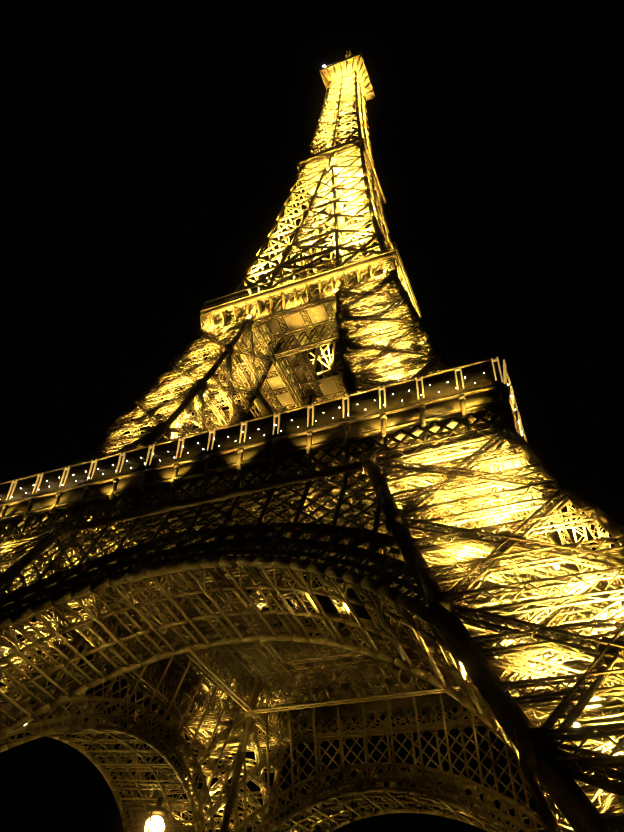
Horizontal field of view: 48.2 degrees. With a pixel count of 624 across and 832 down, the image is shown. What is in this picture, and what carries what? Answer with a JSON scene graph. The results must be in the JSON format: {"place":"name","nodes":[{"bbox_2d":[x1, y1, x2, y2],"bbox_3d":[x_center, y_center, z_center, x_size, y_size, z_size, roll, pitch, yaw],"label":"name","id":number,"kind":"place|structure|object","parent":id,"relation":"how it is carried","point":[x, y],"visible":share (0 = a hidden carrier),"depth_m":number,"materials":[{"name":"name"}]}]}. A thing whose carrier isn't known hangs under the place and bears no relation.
{"place":"outdoors","nodes":[
{"label":"outdoors","id":0,"kind":"place"},
{"bbox_2d":[0,0,623,831],"label":"sky","id":1,"kind":"structure","parent":0,"point":[150,150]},
{"label":"ground","id":2,"kind":"structure","parent":0,"visible":0},
{"bbox_2d":[146,797,168,831],"bbox_3d":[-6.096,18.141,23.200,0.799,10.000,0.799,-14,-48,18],"label":"street lamp post","id":3,"kind":"object","parent":2,"relation":"on","point":[158,810],"visible":0.79,"depth_m":26.27,"materials":[{"name":"grey metal"}]},
{"bbox_2d":[145,816,164,831],"bbox_3d":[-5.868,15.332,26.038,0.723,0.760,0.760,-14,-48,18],"label":"street lamp globe","id":4,"kind":"object","parent":3,"relation":"attached to","point":[156,823],"visible":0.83,"depth_m":25.84,"materials":[{"name":"white glass"}]},
{"bbox_2d":[0,251,623,831],"bbox_3d":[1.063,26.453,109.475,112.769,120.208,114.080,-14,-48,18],"label":"tower legs","id":5,"kind":"object","parent":2,"relation":"on","point":[550,773],"visible":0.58,"depth_m":63.46,"materials":[{"name":"yellow metal"}]},
{"bbox_2d":[0,242,571,750],"bbox_3d":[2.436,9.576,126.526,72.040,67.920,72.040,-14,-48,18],"label":"tower platforms","id":6,"kind":"object","parent":5,"relation":"attached to","point":[294,318],"visible":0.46,"depth_m":107.56,"materials":[{"name":"brown metal"}]},
{"bbox_2d":[0,361,531,503],"bbox_3d":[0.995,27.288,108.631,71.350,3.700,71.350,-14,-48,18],"label":"railing","id":7,"kind":"object","parent":6,"relation":"on","point":[396,395],"visible":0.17,"depth_m":83.44,"materials":[{"name":"brown metal"}]},
{"bbox_2d":[11,373,521,497],"bbox_3d":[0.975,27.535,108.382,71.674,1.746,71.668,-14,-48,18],"label":"gallery bulbs","id":8,"kind":"object","parent":6,"relation":"attached to","point":[291,420],"visible":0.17,"depth_m":82.46,"materials":[{"name":"white glass"}]},
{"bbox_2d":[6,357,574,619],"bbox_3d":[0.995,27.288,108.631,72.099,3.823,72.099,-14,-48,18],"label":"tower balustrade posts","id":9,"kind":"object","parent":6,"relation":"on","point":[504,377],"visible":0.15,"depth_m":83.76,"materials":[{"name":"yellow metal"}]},
{"bbox_2d":[224,70,393,377],"bbox_3d":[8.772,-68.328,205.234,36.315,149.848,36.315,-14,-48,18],"label":"tower spire","id":10,"kind":"structure","parent":6,"relation":"on","point":[340,184],"depth_m":181.21,"materials":[{"name":"yellow metal"}]},
{"bbox_2d":[319,43,374,111],"bbox_3d":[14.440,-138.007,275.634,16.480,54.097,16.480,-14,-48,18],"label":"observation deck","id":11,"kind":"structure","parent":10,"relation":"on","point":[351,63],"depth_m":259.74,"materials":[{"name":"yellow metal"}]},
{"bbox_2d":[0,467,623,831],"bbox_3d":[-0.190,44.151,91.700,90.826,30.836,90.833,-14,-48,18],"label":"tower arches","id":12,"kind":"structure","parent":5,"relation":"attached to","point":[56,590],"depth_m":77.42,"materials":[{"name":"brown metal"}]}
]}

